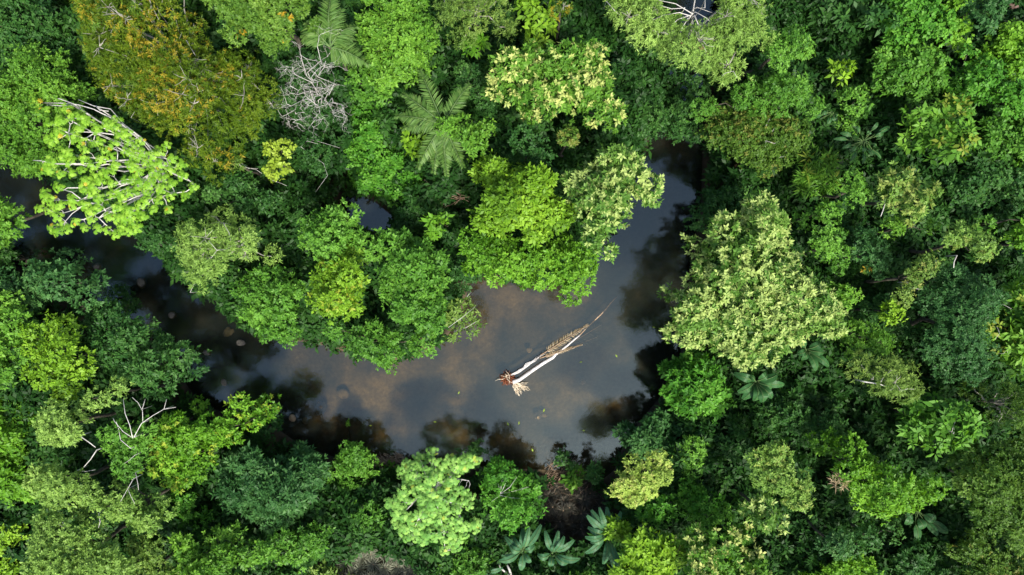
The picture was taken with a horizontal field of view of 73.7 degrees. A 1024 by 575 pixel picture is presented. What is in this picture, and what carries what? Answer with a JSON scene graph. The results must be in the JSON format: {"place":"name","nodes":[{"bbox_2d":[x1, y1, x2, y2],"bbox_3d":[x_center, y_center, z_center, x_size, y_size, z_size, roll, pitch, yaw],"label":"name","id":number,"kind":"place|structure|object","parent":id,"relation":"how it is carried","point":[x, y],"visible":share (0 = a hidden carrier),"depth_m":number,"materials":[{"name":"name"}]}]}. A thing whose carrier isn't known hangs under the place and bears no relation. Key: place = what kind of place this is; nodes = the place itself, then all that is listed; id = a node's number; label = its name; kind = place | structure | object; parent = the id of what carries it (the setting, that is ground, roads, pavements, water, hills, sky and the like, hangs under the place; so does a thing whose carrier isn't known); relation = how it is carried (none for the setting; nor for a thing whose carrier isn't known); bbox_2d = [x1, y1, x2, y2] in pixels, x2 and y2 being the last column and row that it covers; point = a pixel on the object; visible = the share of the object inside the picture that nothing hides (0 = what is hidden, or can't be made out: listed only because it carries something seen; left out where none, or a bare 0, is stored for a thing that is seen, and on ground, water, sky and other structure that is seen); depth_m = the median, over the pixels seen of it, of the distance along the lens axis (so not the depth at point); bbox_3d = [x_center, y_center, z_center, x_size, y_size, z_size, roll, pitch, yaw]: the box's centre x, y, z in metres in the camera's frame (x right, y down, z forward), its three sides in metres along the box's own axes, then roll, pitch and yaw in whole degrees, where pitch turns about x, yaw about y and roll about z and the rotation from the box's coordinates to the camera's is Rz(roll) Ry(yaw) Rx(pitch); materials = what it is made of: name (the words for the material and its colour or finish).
{"place":"outdoors","nodes":[
{"label":"outdoors","id":0,"kind":"place"},
{"bbox_2d":[0,0,1018,574],"bbox_3d":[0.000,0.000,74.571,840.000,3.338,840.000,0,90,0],"label":"river","id":1,"kind":"structure","parent":0,"point":[408,410],"depth_m":76.04,"materials":[{"name":"liquid"}]},
{"bbox_2d":[0,394,41,508],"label":"broadleaf tree","id":2,"kind":"object","parent":1,"relation":"on","point":[12,453],"visible":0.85,"depth_m":66.59,"materials":[{"name":"green plant"}]},
{"bbox_2d":[0,196,78,249],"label":"broadleaf tree","id":3,"kind":"object","parent":1,"relation":"on","point":[6,209],"visible":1,"depth_m":61.94,"materials":[{"name":"green plant"}]},
{"bbox_2d":[0,0,80,70],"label":"broadleaf tree","id":4,"kind":"object","parent":1,"relation":"on","point":[18,23],"visible":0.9,"depth_m":65.09,"materials":[{"name":"green plant"}]},
{"bbox_2d":[0,289,91,389],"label":"broadleaf tree","id":5,"kind":"object","parent":1,"relation":"on","point":[7,328],"visible":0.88,"depth_m":59.55,"materials":[{"name":"green plant"}]},
{"bbox_2d":[0,38,99,180],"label":"broadleaf tree","id":6,"kind":"object","parent":1,"relation":"on","point":[21,71],"visible":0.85,"depth_m":62.72,"materials":[{"name":"green plant"}]},
{"bbox_2d":[0,246,111,314],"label":"broadleaf tree","id":7,"kind":"object","parent":1,"relation":"on","point":[35,280],"visible":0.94,"depth_m":61.43,"materials":[{"name":"green plant"}]},
{"bbox_2d":[14,310,108,407],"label":"broadleaf tree","id":8,"kind":"object","parent":1,"relation":"on","point":[70,359],"visible":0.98,"depth_m":59.89,"materials":[{"name":"green plant"}]},
{"bbox_2d":[21,455,109,513],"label":"broadleaf tree","id":9,"kind":"object","parent":1,"relation":"on","point":[58,489],"visible":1,"depth_m":59.31,"materials":[{"name":"green plant"}]},
{"bbox_2d":[31,394,115,471],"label":"broadleaf tree","id":10,"kind":"object","parent":1,"relation":"on","point":[57,429],"visible":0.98,"depth_m":58.74,"materials":[{"name":"green plant"}]},
{"bbox_2d":[18,503,141,574],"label":"broadleaf tree","id":11,"kind":"object","parent":1,"relation":"on","point":[101,557],"visible":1,"depth_m":58.77,"materials":[{"name":"green plant"}]},
{"bbox_2d":[28,91,199,240],"bbox_3d":[-35.924,-11.144,65.486,17.416,16.594,14.030,0,90,0],"label":"trumpet tree","id":12,"kind":"object","parent":1,"relation":"on","point":[157,172],"visible":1,"depth_m":59.18,"materials":[{"name":"green plant"}]},
{"bbox_2d":[81,375,174,501],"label":"white limbed tree","id":13,"kind":"object","parent":1,"relation":"on","point":[121,390],"visible":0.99,"depth_m":59.95,"materials":[{"name":"grey plant"}]},
{"bbox_2d":[88,474,179,538],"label":"broadleaf tree","id":14,"kind":"object","parent":1,"relation":"on","point":[148,517],"visible":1,"depth_m":59.92,"materials":[{"name":"green plant"}]},
{"bbox_2d":[94,414,194,483],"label":"broadleaf tree","id":15,"kind":"object","parent":1,"relation":"on","point":[140,441],"visible":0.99,"depth_m":60.01,"materials":[{"name":"green plant"}]},
{"bbox_2d":[83,296,211,401],"bbox_3d":[-35.622,6.069,67.383,13.776,14.954,7.747,26,90,0],"label":"broadleaf tree","id":16,"kind":"object","parent":1,"relation":"on","point":[138,369],"visible":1,"depth_m":63.15,"materials":[{"name":"green plant"}]},
{"bbox_2d":[123,533,179,574],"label":"broadleaf tree","id":17,"kind":"object","parent":1,"relation":"on","point":[159,560],"visible":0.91,"depth_m":62.02,"materials":[{"name":"green plant"}]},
{"bbox_2d":[69,0,284,187],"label":"feathery tree","id":18,"kind":"object","parent":1,"relation":"on","point":[102,24],"visible":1,"depth_m":59.24,"materials":[{"name":"green plant"}]},
{"bbox_2d":[139,391,281,495],"bbox_3d":[-29.154,13.298,68.221,13.248,13.208,7.608,-43,90,0],"label":"broadleaf tree","id":19,"kind":"object","parent":1,"relation":"on","point":[193,440],"visible":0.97,"depth_m":64.01,"materials":[{"name":"green plant"}]},
{"bbox_2d":[164,519,267,574],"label":"broadleaf tree","id":20,"kind":"object","parent":1,"relation":"on","point":[201,563],"visible":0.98,"depth_m":63.25,"materials":[{"name":"green plant"}]},
{"bbox_2d":[170,203,285,294],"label":"feathery tree","id":21,"kind":"object","parent":1,"relation":"on","point":[202,245],"visible":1,"depth_m":60.40,"materials":[{"name":"green plant"}]},
{"bbox_2d":[188,167,283,217],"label":"broadleaf tree","id":22,"kind":"object","parent":1,"relation":"on","point":[261,201],"visible":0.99,"depth_m":64.92,"materials":[{"name":"green plant"}]},
{"bbox_2d":[202,0,320,61],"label":"flowering tree","id":23,"kind":"object","parent":1,"relation":"on","point":[276,17],"visible":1,"depth_m":57.00,"materials":[{"name":"green plant"}]},
{"bbox_2d":[229,258,308,349],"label":"broadleaf tree","id":24,"kind":"object","parent":1,"relation":"on","point":[264,309],"visible":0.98,"depth_m":63.26,"materials":[{"name":"green plant"}]},
{"bbox_2d":[209,440,331,534],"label":"broadleaf tree","id":25,"kind":"object","parent":1,"relation":"on","point":[277,494],"visible":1,"depth_m":64.54,"materials":[{"name":"green plant"}]},
{"bbox_2d":[241,138,312,183],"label":"lemon tree","id":26,"kind":"object","parent":1,"relation":"on","point":[273,163],"visible":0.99,"depth_m":62.86,"materials":[{"name":"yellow plant"}]},
{"bbox_2d":[256,520,335,573],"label":"broadleaf tree","id":27,"kind":"object","parent":1,"relation":"on","point":[308,540],"visible":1,"depth_m":65.73,"materials":[{"name":"green plant"}]},
{"bbox_2d":[268,46,355,140],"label":"bare tree","id":28,"kind":"object","parent":1,"relation":"on","point":[308,109],"visible":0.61,"depth_m":66.99,"materials":[{"name":"grey plant"}]},
{"bbox_2d":[295,128,338,190],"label":"broadleaf tree","id":29,"kind":"object","parent":1,"relation":"on","point":[307,153],"visible":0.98,"depth_m":66.26,"materials":[{"name":"green plant"}]},
{"bbox_2d":[300,0,369,71],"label":"palm tree","id":30,"kind":"object","parent":1,"relation":"on","point":[343,39],"visible":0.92,"depth_m":60.68,"materials":[{"name":"green plant"}]},
{"bbox_2d":[304,238,370,325],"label":"broadleaf tree","id":31,"kind":"object","parent":1,"relation":"on","point":[337,288],"visible":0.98,"depth_m":60.06,"materials":[{"name":"green plant"}]},
{"bbox_2d":[296,197,384,270],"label":"broadleaf tree","id":32,"kind":"object","parent":1,"relation":"on","point":[318,237],"visible":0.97,"depth_m":60.98,"materials":[{"name":"green plant"}]},
{"bbox_2d":[322,440,383,495],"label":"broadleaf tree","id":33,"kind":"object","parent":1,"relation":"on","point":[355,458],"visible":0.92,"depth_m":69.59,"materials":[{"name":"green plant"}]},
{"bbox_2d":[331,99,424,207],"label":"vine covered tree","id":34,"kind":"object","parent":1,"relation":"on","point":[365,139],"visible":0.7,"depth_m":68.38,"materials":[{"name":"green plant"}]},
{"bbox_2d":[321,317,443,374],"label":"broadleaf tree","id":35,"kind":"object","parent":1,"relation":"on","point":[383,339],"visible":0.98,"depth_m":64.01,"materials":[{"name":"green plant"}]},
{"bbox_2d":[352,0,441,92],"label":"broadleaf tree","id":36,"kind":"object","parent":1,"relation":"on","point":[394,32],"visible":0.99,"depth_m":63.26,"materials":[{"name":"green plant"}]},
{"bbox_2d":[373,225,453,334],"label":"broadleaf tree","id":37,"kind":"object","parent":1,"relation":"on","point":[407,284],"visible":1,"depth_m":61.04,"materials":[{"name":"green plant"}]},
{"bbox_2d":[393,199,469,242],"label":"broadleaf tree","id":38,"kind":"object","parent":1,"relation":"on","point":[412,213],"visible":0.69,"depth_m":66.79,"materials":[{"name":"green plant"}]},
{"bbox_2d":[384,446,482,555],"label":"trumpet tree","id":39,"kind":"object","parent":1,"relation":"on","point":[432,494],"visible":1,"depth_m":65.19,"materials":[{"name":"green plant"}]},
{"bbox_2d":[394,67,473,176],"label":"palm tree","id":40,"kind":"object","parent":1,"relation":"on","point":[440,142],"visible":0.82,"depth_m":63.01,"materials":[{"name":"green plant"}]},
{"bbox_2d":[432,111,495,159],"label":"broadleaf tree","id":41,"kind":"object","parent":1,"relation":"on","point":[468,142],"visible":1,"depth_m":61.34,"materials":[{"name":"green plant"}]},
{"bbox_2d":[431,0,521,50],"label":"feathery tree","id":42,"kind":"object","parent":1,"relation":"on","point":[462,10],"visible":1,"depth_m":60.83,"materials":[{"name":"green plant"}]},
{"bbox_2d":[453,56,499,117],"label":"broadleaf tree","id":43,"kind":"object","parent":1,"relation":"on","point":[484,103],"visible":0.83,"depth_m":65.10,"materials":[{"name":"green plant"}]},
{"bbox_2d":[0,0,1023,574],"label":"undergrowth","id":44,"kind":"object","parent":1,"relation":"on","point":[732,438],"visible":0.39,"depth_m":68.34,"materials":[{"name":"green plant"}]},
{"bbox_2d":[476,454,548,535],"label":"white limbed tree","id":45,"kind":"object","parent":1,"relation":"on","point":[505,486],"visible":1,"depth_m":66.14,"materials":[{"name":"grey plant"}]},
{"bbox_2d":[466,149,577,248],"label":"broadleaf tree","id":46,"kind":"object","parent":1,"relation":"on","point":[528,205],"visible":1,"depth_m":59.83,"materials":[{"name":"green plant"}]},
{"bbox_2d":[498,118,557,174],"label":"broadleaf tree","id":47,"kind":"object","parent":1,"relation":"on","point":[527,150],"visible":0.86,"depth_m":61.82,"materials":[{"name":"green plant"}]},
{"bbox_2d":[457,226,599,307],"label":"broadleaf tree","id":48,"kind":"object","parent":1,"relation":"on","point":[508,262],"visible":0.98,"depth_m":62.17,"materials":[{"name":"green plant"}]},
{"bbox_2d":[513,0,558,52],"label":"broadleaf tree","id":49,"kind":"object","parent":1,"relation":"on","point":[533,27],"visible":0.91,"depth_m":62.20,"materials":[{"name":"green plant"}]},
{"bbox_2d":[480,35,629,134],"bbox_3d":[3.850,-18.387,65.586,13.517,16.713,9.119,0,90,0],"label":"tufted tree","id":50,"kind":"object","parent":1,"relation":"on","point":[534,66],"visible":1,"depth_m":59.24,"materials":[{"name":"green plant"}]},
{"bbox_2d":[585,507,621,566],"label":"banana plant","id":51,"kind":"object","parent":1,"relation":"on","point":[599,524],"visible":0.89,"depth_m":65.28,"materials":[{"name":"green plant"}]},
{"bbox_2d":[558,141,664,263],"bbox_3d":[8.490,-7.883,65.005,9.001,17.049,9.180,44,90,0],"label":"tufted tree","id":52,"kind":"object","parent":1,"relation":"on","point":[596,187],"visible":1,"depth_m":58.58,"materials":[{"name":"green plant"}]},
{"bbox_2d":[604,447,673,508],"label":"lime tree","id":53,"kind":"object","parent":1,"relation":"on","point":[633,480],"visible":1,"depth_m":60.57,"materials":[{"name":"green plant"}]},
{"bbox_2d":[601,514,688,574],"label":"broadleaf tree","id":54,"kind":"object","parent":1,"relation":"on","point":[646,556],"visible":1,"depth_m":61.83,"materials":[{"name":"green plant"}]},
{"bbox_2d":[611,406,687,460],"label":"broadleaf tree","id":55,"kind":"object","parent":1,"relation":"on","point":[638,440],"visible":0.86,"depth_m":68.49,"materials":[{"name":"green plant"}]},
{"bbox_2d":[627,88,674,150],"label":"broadleaf tree","id":56,"kind":"object","parent":1,"relation":"on","point":[659,124],"visible":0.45,"depth_m":68.94,"materials":[{"name":"green plant"}]},
{"bbox_2d":[634,477,734,527],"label":"broadleaf tree","id":57,"kind":"object","parent":1,"relation":"on","point":[694,503],"visible":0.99,"depth_m":65.32,"materials":[{"name":"green plant"}]},
{"bbox_2d":[656,22,719,97],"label":"broadleaf tree","id":58,"kind":"object","parent":1,"relation":"on","point":[677,73],"visible":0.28,"depth_m":68.56,"materials":[{"name":"green plant"}]},
{"bbox_2d":[665,77,711,147],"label":"broadleaf tree","id":59,"kind":"object","parent":1,"relation":"on","point":[688,130],"visible":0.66,"depth_m":69.45,"materials":[{"name":"green plant"}]},
{"bbox_2d":[604,0,780,90],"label":"white limbed tree","id":60,"kind":"object","parent":1,"relation":"on","point":[687,42],"visible":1,"depth_m":56.36,"materials":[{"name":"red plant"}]},
{"bbox_2d":[656,347,736,425],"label":"broadleaf tree","id":61,"kind":"object","parent":1,"relation":"on","point":[694,389],"visible":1,"depth_m":66.08,"materials":[{"name":"green plant"}]},
{"bbox_2d":[682,182,751,231],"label":"broadleaf tree","id":62,"kind":"object","parent":1,"relation":"on","point":[715,199],"visible":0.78,"depth_m":68.55,"materials":[{"name":"green plant"}]},
{"bbox_2d":[670,519,772,574],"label":"tufted tree","id":63,"kind":"object","parent":1,"relation":"on","point":[717,556],"visible":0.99,"depth_m":60.71,"materials":[{"name":"green plant"}]},
{"bbox_2d":[656,189,850,371],"bbox_3d":[20.611,0.829,65.476,15.994,17.180,15.778,-31,90,0],"label":"tufted tree","id":64,"kind":"object","parent":1,"relation":"on","point":[704,306],"visible":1,"depth_m":59.45,"materials":[{"name":"green plant"}]},
{"bbox_2d":[694,96,815,182],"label":"olive tree","id":65,"kind":"object","parent":1,"relation":"on","point":[748,137],"visible":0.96,"depth_m":65.54,"materials":[{"name":"green plant"}]},
{"bbox_2d":[686,69,825,123],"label":"broadleaf tree","id":66,"kind":"object","parent":1,"relation":"on","point":[791,92],"visible":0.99,"depth_m":63.99,"materials":[{"name":"green plant"}]},
{"bbox_2d":[733,371,783,402],"bbox_3d":[23.127,9.244,68.016,4.599,10.823,2.878,0,90,0],"label":"banana plant","id":67,"kind":"object","parent":1,"relation":"on","point":[762,392],"visible":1,"depth_m":63.36,"materials":[{"name":"green plant"}]},
{"bbox_2d":[731,486,788,537],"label":"tufted tree","id":68,"kind":"object","parent":1,"relation":"on","point":[756,516],"visible":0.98,"depth_m":60.45,"materials":[{"name":"green plant"}]},
{"bbox_2d":[743,439,815,517],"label":"broadleaf tree","id":69,"kind":"object","parent":1,"relation":"on","point":[780,479],"visible":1,"depth_m":60.49,"materials":[{"name":"green plant"}]},
{"bbox_2d":[742,23,816,81],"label":"broadleaf tree","id":70,"kind":"object","parent":1,"relation":"on","point":[796,44],"visible":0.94,"depth_m":60.05,"materials":[{"name":"green plant"}]},
{"bbox_2d":[752,394,853,445],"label":"broadleaf tree","id":71,"kind":"object","parent":1,"relation":"on","point":[783,417],"visible":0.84,"depth_m":66.20,"materials":[{"name":"green plant"}]},
{"bbox_2d":[790,143,845,201],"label":"star leaf tree","id":72,"kind":"object","parent":1,"relation":"on","point":[817,180],"visible":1,"depth_m":66.62,"materials":[{"name":"green plant"}]},
{"bbox_2d":[804,222,856,276],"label":"broadleaf tree","id":73,"kind":"object","parent":1,"relation":"on","point":[824,247],"visible":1,"depth_m":62.04,"materials":[{"name":"green plant"}]},
{"bbox_2d":[797,551,883,574],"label":"broadleaf tree","id":74,"kind":"object","parent":1,"relation":"on","point":[851,566],"visible":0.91,"depth_m":65.11,"materials":[{"name":"green plant"}]},
{"bbox_2d":[833,82,874,134],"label":"broadleaf tree","id":75,"kind":"object","parent":1,"relation":"on","point":[853,93],"visible":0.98,"depth_m":66.39,"materials":[{"name":"green plant"}]},
{"bbox_2d":[827,0,905,36],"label":"vine covered tree","id":76,"kind":"object","parent":1,"relation":"on","point":[871,16],"visible":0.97,"depth_m":65.33,"materials":[{"name":"green plant"}]},
{"bbox_2d":[843,221,892,281],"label":"broadleaf tree","id":77,"kind":"object","parent":1,"relation":"on","point":[864,253],"visible":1,"depth_m":63.22,"materials":[{"name":"green plant"}]},
{"bbox_2d":[840,317,901,359],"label":"broadleaf tree","id":78,"kind":"object","parent":1,"relation":"on","point":[875,339],"visible":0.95,"depth_m":62.58,"materials":[{"name":"green plant"}]},
{"bbox_2d":[844,519,905,560],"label":"broadleaf tree","id":79,"kind":"object","parent":1,"relation":"on","point":[863,533],"visible":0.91,"depth_m":63.85,"materials":[{"name":"green plant"}]},
{"bbox_2d":[805,426,951,525],"bbox_3d":[32.558,17.457,66.411,12.671,15.171,6.711,26,90,0],"label":"broadleaf tree","id":80,"kind":"object","parent":1,"relation":"on","point":[893,487],"visible":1,"depth_m":60.79,"materials":[{"name":"green plant"}]},
{"bbox_2d":[839,348,929,408],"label":"white trunk tree","id":81,"kind":"object","parent":1,"relation":"on","point":[894,381],"visible":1,"depth_m":59.47,"materials":[{"name":"green plant"}]},
{"bbox_2d":[857,292,924,347],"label":"broadleaf tree","id":82,"kind":"object","parent":1,"relation":"on","point":[874,317],"visible":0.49,"depth_m":64.78,"materials":[{"name":"green plant"}]},
{"bbox_2d":[859,160,944,227],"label":"tufted tree","id":83,"kind":"object","parent":1,"relation":"on","point":[903,188],"visible":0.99,"depth_m":59.16,"materials":[{"name":"green plant"}]},
{"bbox_2d":[864,248,945,308],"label":"pale tree","id":84,"kind":"object","parent":1,"relation":"on","point":[909,272],"visible":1,"depth_m":59.79,"materials":[{"name":"green plant"}]},
{"bbox_2d":[863,42,952,105],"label":"vine covered tree","id":85,"kind":"object","parent":1,"relation":"on","point":[924,58],"visible":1,"depth_m":64.59,"materials":[{"name":"green plant"}]},
{"bbox_2d":[878,0,959,55],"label":"vine covered tree","id":86,"kind":"object","parent":1,"relation":"on","point":[927,25],"visible":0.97,"depth_m":63.36,"materials":[{"name":"green plant"}]},
{"bbox_2d":[889,535,958,574],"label":"broadleaf tree","id":87,"kind":"object","parent":1,"relation":"on","point":[918,559],"visible":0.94,"depth_m":66.86,"materials":[{"name":"green plant"}]},
{"bbox_2d":[880,391,992,469],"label":"broadleaf tree","id":88,"kind":"object","parent":1,"relation":"on","point":[922,413],"visible":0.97,"depth_m":60.61,"materials":[{"name":"green plant"}]},
{"bbox_2d":[895,92,981,165],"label":"broadleaf tree","id":89,"kind":"object","parent":1,"relation":"on","point":[950,136],"visible":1,"depth_m":62.69,"materials":[{"name":"green plant"}]},
{"bbox_2d":[908,219,1002,267],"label":"pale tree","id":90,"kind":"object","parent":1,"relation":"on","point":[957,240],"visible":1,"depth_m":58.81,"materials":[{"name":"green plant"}]},
{"bbox_2d":[906,261,1012,387],"bbox_3d":[40.231,3.257,65.743,8.596,15.644,11.286,0,90,0],"label":"broadleaf tree","id":91,"kind":"object","parent":1,"relation":"on","point":[967,326],"visible":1,"depth_m":60.39,"materials":[{"name":"green plant"}]},
{"bbox_2d":[924,0,1013,38],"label":"vine covered tree","id":92,"kind":"object","parent":1,"relation":"on","point":[982,18],"visible":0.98,"depth_m":62.87,"materials":[{"name":"green plant"}]},
{"bbox_2d":[937,157,1023,215],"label":"vine covered tree","id":93,"kind":"object","parent":1,"relation":"on","point":[987,181],"visible":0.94,"depth_m":66.22,"materials":[{"name":"green plant"}]},
{"bbox_2d":[941,43,1023,120],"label":"vine covered tree","id":94,"kind":"object","parent":1,"relation":"on","point":[986,78],"visible":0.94,"depth_m":64.08,"materials":[{"name":"green plant"}]},
{"bbox_2d":[943,433,1023,556],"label":"feathery tree","id":95,"kind":"object","parent":1,"relation":"on","point":[999,502],"visible":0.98,"depth_m":58.56,"materials":[{"name":"green plant"}]},
{"bbox_2d":[944,527,1023,574],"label":"broadleaf tree","id":96,"kind":"object","parent":1,"relation":"on","point":[988,566],"visible":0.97,"depth_m":63.75,"materials":[{"name":"green plant"}]},
{"bbox_2d":[956,377,1023,439],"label":"feathery tree","id":97,"kind":"object","parent":1,"relation":"on","point":[1017,402],"visible":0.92,"depth_m":60.92,"materials":[{"name":"green plant"}]},
{"bbox_2d":[961,114,1023,167],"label":"vine covered tree","id":98,"kind":"object","parent":1,"relation":"on","point":[996,133],"visible":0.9,"depth_m":65.20,"materials":[{"name":"green plant"}]},
{"bbox_2d":[971,18,1023,80],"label":"vine covered tree","id":99,"kind":"object","parent":1,"relation":"on","point":[1013,41],"visible":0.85,"depth_m":65.49,"materials":[{"name":"green plant"}]},
{"bbox_2d":[979,274,1023,381],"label":"broadleaf tree","id":100,"kind":"object","parent":1,"relation":"on","point":[1012,311],"visible":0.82,"depth_m":63.04,"materials":[{"name":"green plant"}]},
{"label":"river water","id":101,"kind":"structure","parent":0,"visible":0},
{"bbox_2d":[495,296,616,395],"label":"fallen palm","id":102,"kind":"object","parent":101,"relation":"in","point":[508,376],"visible":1,"depth_m":74.67,"materials":[{"name":"beige wood"}]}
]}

